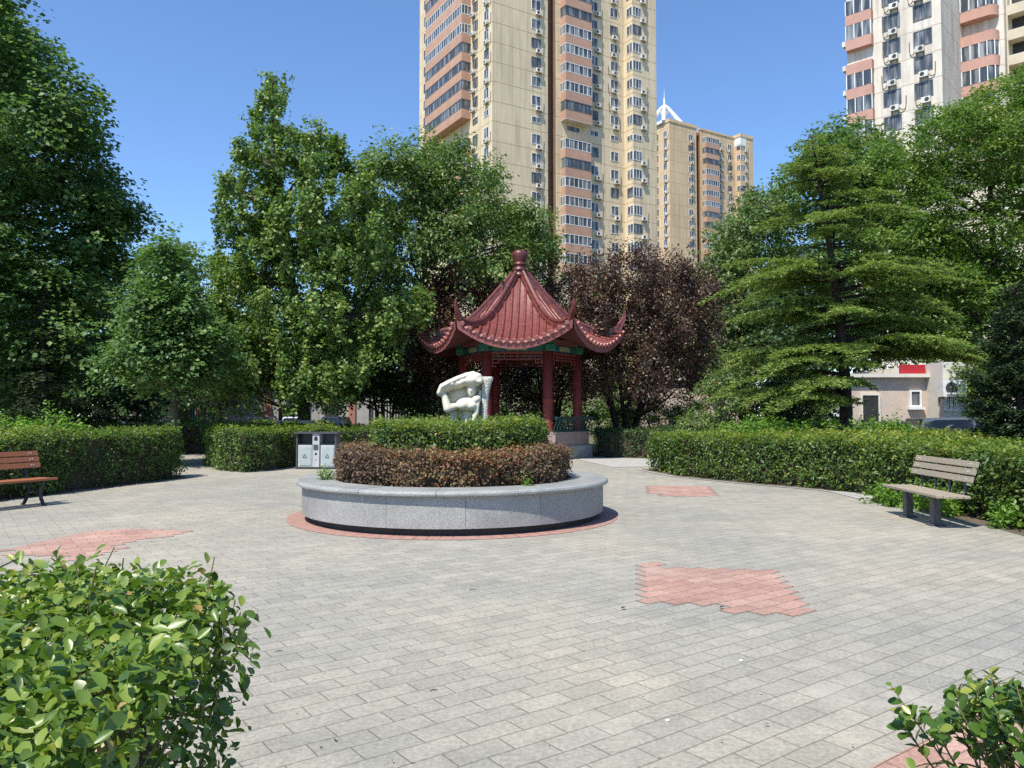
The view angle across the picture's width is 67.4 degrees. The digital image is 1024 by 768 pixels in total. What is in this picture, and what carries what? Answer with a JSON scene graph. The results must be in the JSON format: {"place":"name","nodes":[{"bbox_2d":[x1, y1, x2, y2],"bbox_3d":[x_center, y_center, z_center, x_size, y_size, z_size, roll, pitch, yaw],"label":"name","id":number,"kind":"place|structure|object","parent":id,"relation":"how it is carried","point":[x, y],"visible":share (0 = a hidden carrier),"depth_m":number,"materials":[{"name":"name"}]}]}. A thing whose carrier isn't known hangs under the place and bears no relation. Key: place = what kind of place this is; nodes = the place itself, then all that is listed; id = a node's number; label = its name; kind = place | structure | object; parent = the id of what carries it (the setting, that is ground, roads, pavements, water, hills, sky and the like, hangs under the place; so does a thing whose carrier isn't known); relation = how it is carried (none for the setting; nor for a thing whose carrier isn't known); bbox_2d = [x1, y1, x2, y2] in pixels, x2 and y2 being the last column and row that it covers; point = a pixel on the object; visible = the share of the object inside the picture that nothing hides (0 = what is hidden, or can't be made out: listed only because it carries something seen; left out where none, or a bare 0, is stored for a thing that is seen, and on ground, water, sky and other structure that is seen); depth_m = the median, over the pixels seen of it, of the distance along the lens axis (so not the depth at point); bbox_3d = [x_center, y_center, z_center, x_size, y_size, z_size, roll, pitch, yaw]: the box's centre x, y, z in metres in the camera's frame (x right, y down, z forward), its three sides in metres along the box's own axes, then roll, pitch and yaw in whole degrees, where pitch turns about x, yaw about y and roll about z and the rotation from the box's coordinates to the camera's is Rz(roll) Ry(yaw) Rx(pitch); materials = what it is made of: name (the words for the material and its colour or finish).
{"place":"outdoors","nodes":[
{"label":"outdoors","id":0,"kind":"place"},
{"bbox_2d":[320,417,352,425],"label":"parked car","id":1,"kind":"object","parent":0,"point":[337,421],"visible":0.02,"depth_m":44.88,"materials":[{"name":"blue metal"}]},
{"bbox_2d":[2,416,760,453],"bbox_3d":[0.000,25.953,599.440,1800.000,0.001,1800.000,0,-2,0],"label":"ground","id":2,"kind":"structure","parent":0,"point":[591,441],"depth_m":50.67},
{"bbox_2d":[0,278,118,430],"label":"spruce tree","id":3,"kind":"object","parent":2,"relation":"on","point":[44,386],"visible":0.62,"depth_m":25.82,"materials":[{"name":"green plant"}]},
{"bbox_2d":[0,0,171,425],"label":"maple tree","id":4,"kind":"object","parent":2,"relation":"on","point":[51,118],"visible":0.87,"depth_m":27.26,"materials":[{"name":"green plant"}]},
{"bbox_2d":[0,324,190,426],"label":"bushy tree","id":5,"kind":"object","parent":2,"relation":"on","point":[113,398],"visible":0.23,"depth_m":33.21,"materials":[{"name":"green plant"}]},
{"bbox_2d":[53,179,163,426],"bbox_3d":[-19.854,-3.594,37.303,6.291,13.903,6.196,0,-2,0],"label":"spruce tree","id":6,"kind":"object","parent":2,"relation":"on","point":[118,407],"visible":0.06,"depth_m":36.92,"materials":[{"name":"green plant"}]},
{"bbox_2d":[63,236,192,417],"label":"tree","id":7,"kind":"object","parent":2,"relation":"on","point":[141,246],"depth_m":48.81,"materials":[{"name":"green plant"}]},
{"bbox_2d":[48,419,264,452],"bbox_3d":[-14.749,2.160,31.463,8.895,1.513,2.089,0,-2,-2],"label":"hedge","id":8,"kind":"object","parent":2,"relation":"on","point":[191,439],"visible":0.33,"depth_m":30.94,"materials":[{"name":"green plant"}]},
{"bbox_2d":[155,239,289,423],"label":"tree","id":9,"kind":"object","parent":2,"relation":"on","point":[203,413],"visible":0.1,"depth_m":54.01,"materials":[{"name":"green plant"}]},
{"bbox_2d":[178,340,270,420],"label":"street tree","id":10,"kind":"object","parent":2,"relation":"on","point":[220,409],"visible":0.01,"depth_m":39.93,"materials":[{"name":"green plant"}]},
{"bbox_2d":[159,306,317,423],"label":"street tree","id":11,"kind":"object","parent":2,"relation":"on","point":[279,410],"visible":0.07,"depth_m":28.60,"materials":[{"name":"green plant"}]},
{"bbox_2d":[162,417,333,426],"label":"hedge","id":12,"kind":"object","parent":2,"relation":"on","point":[189,421],"visible":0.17,"depth_m":38.26,"materials":[{"name":"green plant"}]},
{"bbox_2d":[111,382,400,424],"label":"building","id":13,"kind":"structure","parent":2,"relation":"on","point":[361,415],"depth_m":56.06,"materials":[{"name":"beige brick"}]},
{"bbox_2d":[179,404,191,421],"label":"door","id":14,"kind":"structure","parent":13,"relation":"in","point":[186,415],"depth_m":55.80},
{"bbox_2d":[196,70,437,424],"bbox_3d":[-7.128,-4.588,26.986,8.995,14.604,6.187,0,-2,0],"label":"ginkgo tree","id":15,"kind":"object","parent":2,"relation":"on","point":[333,262],"visible":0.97,"depth_m":25.36,"materials":[{"name":"green plant"}]},
{"bbox_2d":[309,303,456,420],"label":"bushy tree","id":16,"kind":"object","parent":2,"relation":"on","point":[385,385],"visible":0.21,"depth_m":33.09,"materials":[{"name":"green plant"}]},
{"bbox_2d":[369,399,445,423],"bbox_3d":[-4.658,1.915,38.034,4.866,2.330,0.200,0,-2,0],"label":"rail fence","id":17,"kind":"object","parent":2,"relation":"on","point":[371,413],"visible":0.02,"depth_m":37.96,"materials":[{"name":"grey metal"}]},
{"bbox_2d":[327,121,579,418],"bbox_3d":[-3.072,-4.504,33.111,12.151,14.912,12.207,0,-2,0],"label":"broadleaf tree","id":18,"kind":"object","parent":2,"relation":"on","point":[434,195],"visible":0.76,"depth_m":29.91,"materials":[{"name":"green plant"}]},
{"bbox_2d":[391,251,521,415],"bbox_3d":[-2.161,-1.332,30.779,5.347,8.408,5.396,0,-2,0],"label":"plum tree","id":19,"kind":"object","parent":2,"relation":"on","point":[433,365],"visible":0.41,"depth_m":30.07,"materials":[{"name":"brown plant"}]},
{"bbox_2d":[437,361,589,428],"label":"tree","id":20,"kind":"object","parent":2,"relation":"on","point":[516,414],"visible":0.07,"depth_m":59.43,"materials":[{"name":"green plant"}]},
{"bbox_2d":[478,253,603,428],"bbox_3d":[1.306,-1.864,35.100,5.718,9.825,6.893,0,-2,10],"label":"plum tree","id":21,"kind":"object","parent":2,"relation":"on","point":[525,375],"visible":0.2,"depth_m":34.12,"materials":[{"name":"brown plant"}]},
{"bbox_2d":[516,321,629,432],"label":"tree","id":22,"kind":"object","parent":2,"relation":"on","point":[569,409],"visible":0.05,"depth_m":60.31,"materials":[{"name":"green plant"}]},
{"bbox_2d":[571,319,712,428],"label":"tree","id":23,"kind":"object","parent":2,"relation":"on","point":[597,404],"visible":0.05,"depth_m":56.55,"materials":[{"name":"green plant"}]},
{"bbox_2d":[554,234,734,428],"bbox_3d":[5.215,-1.712,30.721,7.445,9.191,8.395,0,-2,0],"label":"plum tree","id":24,"kind":"object","parent":2,"relation":"on","point":[670,334],"visible":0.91,"depth_m":28.86,"materials":[{"name":"brown plant"}]},
{"bbox_2d":[582,392,719,429],"bbox_3d":[6.054,1.745,32.806,4.941,3.044,6.438,-2,-3,33],"label":"leafy bush","id":25,"kind":"object","parent":2,"relation":"on","point":[669,417],"visible":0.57,"depth_m":31.74,"materials":[{"name":"green plant"}]},
{"bbox_2d":[637,377,754,431],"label":"building","id":26,"kind":"structure","parent":2,"relation":"on","point":[676,400],"depth_m":36.99,"materials":[{"name":"beige concrete"}]},
{"bbox_2d":[672,359,770,431],"bbox_3d":[7.051,1.066,25.852,3.664,3.962,3.810,0,-2,0],"label":"leafy bush","id":27,"kind":"object","parent":2,"relation":"on","point":[739,412],"visible":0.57,"depth_m":25.38,"materials":[{"name":"green plant"}]},
{"bbox_2d":[677,182,828,382],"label":"poplar tree","id":28,"kind":"object","parent":2,"relation":"on","point":[739,234],"visible":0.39,"depth_m":40.58,"materials":[{"name":"green plant"}]},
{"bbox_2d":[741,356,854,432],"bbox_3d":[9.676,0.723,26.495,4.131,3.931,4.550,0,-2,0],"label":"leafy bush","id":29,"kind":"object","parent":2,"relation":"on","point":[790,414],"visible":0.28,"depth_m":25.51,"materials":[{"name":"green plant"}]},
{"bbox_2d":[643,469,1023,534],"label":"hedge bed","id":30,"kind":"object","parent":2,"relation":"on","point":[975,519],"visible":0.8,"depth_m":11.57,"materials":[{"name":"soil"}]},
{"bbox_2d":[706,406,751,431],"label":"shrub","id":31,"kind":"object","parent":30,"relation":"on","point":[733,424],"visible":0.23,"depth_m":21.72,"materials":[{"name":"green plant"}]},
{"bbox_2d":[727,409,796,433],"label":"shrub","id":32,"kind":"object","parent":30,"relation":"on","point":[762,423],"visible":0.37,"depth_m":20.41,"materials":[{"name":"green plant"}]},
{"bbox_2d":[771,407,845,433],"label":"shrub","id":33,"kind":"object","parent":30,"relation":"on","point":[822,422],"visible":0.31,"depth_m":20.48,"materials":[{"name":"green plant"}]},
{"bbox_2d":[644,427,1023,527],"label":"hedge","id":34,"kind":"object","parent":30,"relation":"on","point":[849,462],"visible":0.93,"depth_m":15.31,"materials":[{"name":"green plant"}]},
{"bbox_2d":[833,491,877,497],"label":"path slab","id":35,"kind":"structure","parent":30,"relation":"on","point":[855,493],"depth_m":14.46,"materials":[{"name":"concrete"}]},
{"bbox_2d":[697,134,1022,430],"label":"cedar tree","id":36,"kind":"object","parent":30,"relation":"on","point":[847,349],"visible":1,"depth_m":22.00,"materials":[{"name":"green plant"}]},
{"bbox_2d":[835,409,902,433],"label":"shrub","id":37,"kind":"object","parent":30,"relation":"on","point":[864,425],"visible":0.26,"depth_m":20.10,"materials":[{"name":"green plant"}]},
{"bbox_2d":[858,479,899,505],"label":"ground plant","id":38,"kind":"object","parent":30,"relation":"on","point":[874,491],"visible":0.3,"depth_m":13.14,"materials":[{"name":"green plant"}]},
{"bbox_2d":[758,424,1023,440],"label":"shrub bed","id":39,"kind":"object","parent":30,"relation":"on","point":[919,432],"visible":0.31,"depth_m":17.98,"materials":[{"name":"green plant"}]},
{"bbox_2d":[877,477,926,506],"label":"ground plant","id":40,"kind":"object","parent":30,"relation":"on","point":[891,497],"visible":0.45,"depth_m":12.60,"materials":[{"name":"green plant"}]},
{"bbox_2d":[874,409,932,432],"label":"shrub","id":41,"kind":"object","parent":30,"relation":"on","point":[905,427],"visible":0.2,"depth_m":20.04,"materials":[{"name":"green plant"}]},
{"bbox_2d":[894,478,946,512],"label":"ground plant","id":42,"kind":"object","parent":30,"relation":"on","point":[917,497],"visible":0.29,"depth_m":12.13,"materials":[{"name":"green plant"}]},
{"bbox_2d":[922,482,969,517],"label":"ground plant","id":43,"kind":"object","parent":30,"relation":"on","point":[952,505],"visible":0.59,"depth_m":11.40,"materials":[{"name":"green plant"}]},
{"bbox_2d":[952,281,1023,441],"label":"juniper tree","id":44,"kind":"object","parent":30,"relation":"on","point":[996,386],"visible":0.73,"depth_m":15.49,"materials":[{"name":"green plant"}]},
{"bbox_2d":[983,491,1023,529],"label":"ground plant","id":45,"kind":"object","parent":30,"relation":"on","point":[1007,518],"visible":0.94,"depth_m":10.13,"materials":[{"name":"green plant"}]},
{"bbox_2d":[759,108,916,305],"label":"broadleaf tree","id":46,"kind":"object","parent":2,"relation":"on","point":[843,135],"visible":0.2,"depth_m":43.02,"materials":[{"name":"green plant"}]},
{"bbox_2d":[727,260,970,379],"bbox_3d":[18.265,-1.928,41.555,15.087,10.456,17.000,0,-2,0],"label":"dark tree","id":47,"kind":"object","parent":2,"relation":"on","point":[780,327],"visible":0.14,"depth_m":36.88,"materials":[{"name":"green plant"}]},
{"bbox_2d":[758,362,977,429],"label":"building","id":48,"kind":"structure","parent":2,"relation":"on","point":[911,391],"depth_m":30.94,"materials":[{"name":"white paint"}]},
{"bbox_2d":[860,393,880,420],"bbox_3d":[14.439,1.567,30.967,0.792,2.389,0.190,0,-2,0],"label":"door","id":49,"kind":"structure","parent":48,"relation":"in","point":[874,403],"depth_m":30.92,"materials":[{"name":"grey metal"}]},
{"bbox_2d":[907,390,924,409],"bbox_3d":[16.262,0.635,30.915,0.636,0.785,0.190,0,-2,0],"label":"window","id":50,"kind":"structure","parent":48,"relation":"in","point":[915,396],"depth_m":30.93,"materials":[{"name":"white glass"}]},
{"bbox_2d":[944,397,958,410],"bbox_3d":[16.993,0.751,29.711,0.500,0.604,0.186,0,-2,0],"label":"barred window","id":51,"kind":"structure","parent":48,"relation":"in","point":[954,407],"depth_m":29.69,"materials":[{"name":"grey glass"}]},
{"bbox_2d":[846,63,1023,420],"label":"pagoda tree","id":52,"kind":"object","parent":2,"relation":"on","point":[931,239],"visible":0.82,"depth_m":34.02,"materials":[{"name":"green plant"}]},
{"bbox_2d":[878,215,1012,367],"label":"tree","id":53,"kind":"object","parent":2,"relation":"on","point":[902,363],"visible":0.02,"depth_m":50.81,"materials":[{"name":"green plant"}]},
{"bbox_2d":[904,417,992,432],"bbox_3d":[16.734,1.932,28.145,4.701,1.430,2.000,0,-2,0],"label":"parked car","id":54,"kind":"object","parent":2,"relation":"on","point":[953,423],"visible":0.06,"depth_m":27.47,"materials":[{"name":"black metal"}]},
{"bbox_2d":[968,183,1023,341],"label":"tree","id":55,"kind":"object","parent":2,"relation":"on","point":[1003,258],"visible":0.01,"depth_m":48.03,"materials":[{"name":"green plant"}]},
{"bbox_2d":[0,0,852,415],"label":"sky","id":56,"kind":"structure","parent":0,"point":[179,75],"materials":[{"name":"blue"}]},
{"bbox_2d":[0,453,1023,767],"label":"plaza","id":57,"kind":"structure","parent":0,"point":[920,611],"depth_m":5.49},
{"bbox_2d":[0,451,57,505],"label":"park bench","id":58,"kind":"object","parent":57,"relation":"on","point":[23,459],"visible":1,"depth_m":12.80,"materials":[{"name":"red wood"}]},
{"bbox_2d":[0,399,89,438],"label":"lime shrub","id":59,"kind":"object","parent":57,"relation":"on","point":[70,425],"visible":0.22,"depth_m":16.72,"materials":[{"name":"green plant"}]},
{"bbox_2d":[0,475,184,500],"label":"hedge bed","id":60,"kind":"object","parent":57,"relation":"on","point":[19,497],"visible":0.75,"depth_m":15.69,"materials":[{"name":"soil"}]},
{"bbox_2d":[0,422,187,498],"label":"hedge","id":61,"kind":"object","parent":60,"relation":"on","point":[89,458],"visible":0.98,"depth_m":15.86,"materials":[{"name":"green plant"}]},
{"bbox_2d":[0,528,192,560],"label":"red paving","id":62,"kind":"structure","parent":57,"relation":"on","point":[86,544],"depth_m":9.04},
{"bbox_2d":[0,544,270,767],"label":"foreground hedge","id":63,"kind":"object","parent":57,"relation":"on","point":[82,698],"visible":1,"depth_m":1.96,"materials":[{"name":"green plant"}]},
{"bbox_2d":[48,546,62,582],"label":"leafy shoot","id":64,"kind":"object","parent":63,"relation":"attached to","point":[55,552],"visible":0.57,"depth_m":2.70,"materials":[{"name":"green plant"}]},
{"bbox_2d":[61,215,264,465],"bbox_3d":[-10.155,-1.250,22.784,5.845,7.570,5.497,0,-2,0],"label":"maple tree","id":65,"kind":"object","parent":57,"relation":"on","point":[156,349],"visible":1,"depth_m":22.01,"materials":[{"name":"green plant"}]},
{"bbox_2d":[199,421,372,471],"bbox_3d":[-6.231,1.863,23.964,6.640,1.439,8.097,0,-2,0],"label":"hedge","id":66,"kind":"object","parent":57,"relation":"on","point":[247,447],"visible":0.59,"depth_m":21.33,"materials":[{"name":"green plant"}]},
{"bbox_2d":[294,432,342,468],"bbox_3d":[-5.460,1.866,21.642,1.260,1.032,0.460,0,-2,6],"label":"litter bin","id":67,"kind":"object","parent":57,"relation":"on","point":[315,449],"visible":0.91,"depth_m":21.48,"materials":[{"name":"grey metal"}]},
{"bbox_2d":[296,470,607,535],"bbox_3d":[-0.875,1.691,11.691,4.649,0.573,4.649,0,-2,0],"label":"round planter","id":68,"kind":"object","parent":57,"relation":"on","point":[574,498],"visible":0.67,"depth_m":9.70,"materials":[{"name":"stone"}]},
{"bbox_2d":[316,464,336,479],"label":"weed tuft","id":69,"kind":"object","parent":68,"relation":"in","point":[325,474],"visible":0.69,"depth_m":11.13,"materials":[{"name":"green plant"}]},
{"bbox_2d":[331,437,575,486],"bbox_3d":[-0.858,1.164,11.732,3.649,0.794,3.662,0,-2,0],"label":"barberry hedge","id":70,"kind":"object","parent":68,"relation":"in","point":[357,463],"visible":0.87,"depth_m":10.27,"materials":[{"name":"brown plant"}]},
{"bbox_2d":[367,412,551,461],"bbox_3d":[-0.792,0.996,11.715,2.867,1.170,2.843,0,-2,0],"label":"boxwood hedge","id":71,"kind":"object","parent":68,"relation":"in","point":[447,434],"visible":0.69,"depth_m":10.69,"materials":[{"name":"green plant"}]},
{"bbox_2d":[437,371,492,430],"bbox_3d":[-0.718,0.639,11.762,0.857,1.674,0.523,0,-2,0],"label":"statue","id":72,"kind":"object","parent":68,"relation":"in","point":[466,394],"visible":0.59,"depth_m":11.63,"materials":[{"name":"white stone"}]},
{"bbox_2d":[286,508,617,539],"bbox_3d":[-0.875,1.972,11.679,4.920,0.001,4.920,0,-2,0],"label":"red brick ring","id":73,"kind":"object","parent":57,"relation":"on","point":[604,516],"visible":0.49,"depth_m":9.89,"materials":[{"name":"red brick"}]},
{"bbox_2d":[416,249,625,458],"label":"pavilion","id":74,"kind":"structure","parent":57,"relation":"on","point":[528,317],"depth_m":26.60,"materials":[{"name":"red wood"}]},
{"bbox_2d":[577,457,656,466],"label":"pavilion path","id":75,"kind":"structure","parent":57,"relation":"on","point":[620,462],"depth_m":24.82,"materials":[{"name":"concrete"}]},
{"bbox_2d":[590,423,715,457],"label":"hedge","id":76,"kind":"object","parent":57,"relation":"on","point":[625,442],"visible":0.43,"depth_m":27.28,"materials":[{"name":"green plant"}]},
{"bbox_2d":[648,485,715,496],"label":"red paving","id":77,"kind":"structure","parent":57,"relation":"on","point":[695,491],"depth_m":15.09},
{"bbox_2d":[635,562,815,615],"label":"red paving","id":78,"kind":"structure","parent":57,"relation":"on","point":[764,592],"depth_m":6.60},
{"bbox_2d":[637,469,869,499],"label":"kerb","id":79,"kind":"structure","parent":57,"relation":"on","point":[864,497],"depth_m":16.29,"materials":[{"name":"concrete"}]},
{"bbox_2d":[882,455,979,525],"bbox_3d":[5.894,1.498,10.893,0.556,0.894,1.756,0,-2,4],"label":"park bench","id":80,"kind":"object","parent":57,"relation":"on","point":[934,495],"visible":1,"depth_m":10.68,"materials":[{"name":"brown wood"}]},
{"bbox_2d":[869,713,1022,767],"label":"red paving","id":81,"kind":"structure","parent":57,"relation":"on","point":[954,745],"depth_m":3.37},
{"bbox_2d":[885,663,1023,767],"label":"foreground bush","id":82,"kind":"object","parent":57,"relation":"on","point":[997,713],"visible":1,"depth_m":2.70,"materials":[{"name":"green plant"}]},
{"bbox_2d":[419,0,657,424],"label":"apartment tower","id":83,"kind":"structure","parent":0,"point":[555,101],"depth_m":125.13,"materials":[{"name":"beige concrete"}]},
{"bbox_2d":[531,95,540,106],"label":"window","id":84,"kind":"structure","parent":83,"relation":"in","point":[535,100],"depth_m":122.05,"materials":[{"name":"grey glass"}]},
{"bbox_2d":[531,75,540,87],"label":"window","id":85,"kind":"structure","parent":83,"relation":"in","point":[535,81],"depth_m":122.17,"materials":[{"name":"blue glass"}]},
{"bbox_2d":[531,56,540,67],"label":"window","id":86,"kind":"structure","parent":83,"relation":"in","point":[535,62],"depth_m":122.32,"materials":[{"name":"blue glass"}]},
{"bbox_2d":[531,37,540,48],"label":"window","id":87,"kind":"structure","parent":83,"relation":"in","point":[535,43],"depth_m":122.42,"materials":[{"name":"blue glass"}]},
{"bbox_2d":[531,18,540,29],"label":"window","id":88,"kind":"structure","parent":83,"relation":"in","point":[536,24],"depth_m":122.55,"materials":[{"name":"grey glass"}]},
{"bbox_2d":[531,0,540,10],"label":"window","id":89,"kind":"structure","parent":83,"relation":"in","point":[536,5],"depth_m":122.70,"materials":[{"name":"blue glass"}]},
{"bbox_2d":[657,96,755,417],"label":"apartment tower","id":90,"kind":"structure","parent":0,"point":[704,176],"depth_m":220.56,"materials":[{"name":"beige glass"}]},
{"bbox_2d":[842,0,1023,427],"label":"apartment tower","id":91,"kind":"structure","parent":0,"point":[904,57],"depth_m":87.35,"materials":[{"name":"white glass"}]},
{"bbox_2d":[882,11,899,31],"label":"window","id":92,"kind":"structure","parent":91,"relation":"in","point":[890,21],"depth_m":87.22,"materials":[{"name":"blue glass"}]},
{"bbox_2d":[882,37,900,56],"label":"window","id":93,"kind":"structure","parent":91,"relation":"in","point":[891,46],"depth_m":87.14,"materials":[{"name":"blue glass"}]},
{"bbox_2d":[883,62,900,82],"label":"window","id":94,"kind":"structure","parent":91,"relation":"in","point":[890,72],"depth_m":87.01,"materials":[{"name":"blue glass"}]},
{"bbox_2d":[883,88,901,107],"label":"window","id":95,"kind":"structure","parent":91,"relation":"in","point":[892,97],"depth_m":86.90,"materials":[{"name":"blue glass"}]},
{"bbox_2d":[884,113,901,131],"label":"window","id":96,"kind":"structure","parent":91,"relation":"in","point":[895,121],"depth_m":86.70,"materials":[{"name":"blue glass"}]},
{"bbox_2d":[912,1,931,21],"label":"window","id":97,"kind":"structure","parent":91,"relation":"in","point":[922,11],"depth_m":84.99,"materials":[{"name":"blue glass"}]},
{"bbox_2d":[913,27,931,47],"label":"window","id":98,"kind":"structure","parent":91,"relation":"in","point":[924,36],"depth_m":84.89,"materials":[{"name":"blue glass"}]},
{"bbox_2d":[914,53,932,73],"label":"window","id":99,"kind":"structure","parent":91,"relation":"in","point":[925,62],"depth_m":84.75,"materials":[{"name":"blue glass"}]},
{"bbox_2d":[914,79,933,99],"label":"window","id":100,"kind":"structure","parent":91,"relation":"in","point":[922,89],"depth_m":84.66,"materials":[{"name":"blue glass"}]},
{"bbox_2d":[915,106,933,123],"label":"window","id":101,"kind":"structure","parent":91,"relation":"in","point":[926,110],"depth_m":84.64,"materials":[{"name":"blue glass"}]},
{"label":"road","id":102,"kind":"structure","parent":0,"visible":0},
{"bbox_2d":[937,355,1015,416],"bbox_3d":[18.142,0.747,29.505,3.215,4.119,2.910,2,-3,-41],"label":"leafy bush","id":103,"kind":"object","parent":102,"relation":"on","point":[969,385],"visible":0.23,"depth_m":29.27,"materials":[{"name":"green plant"}]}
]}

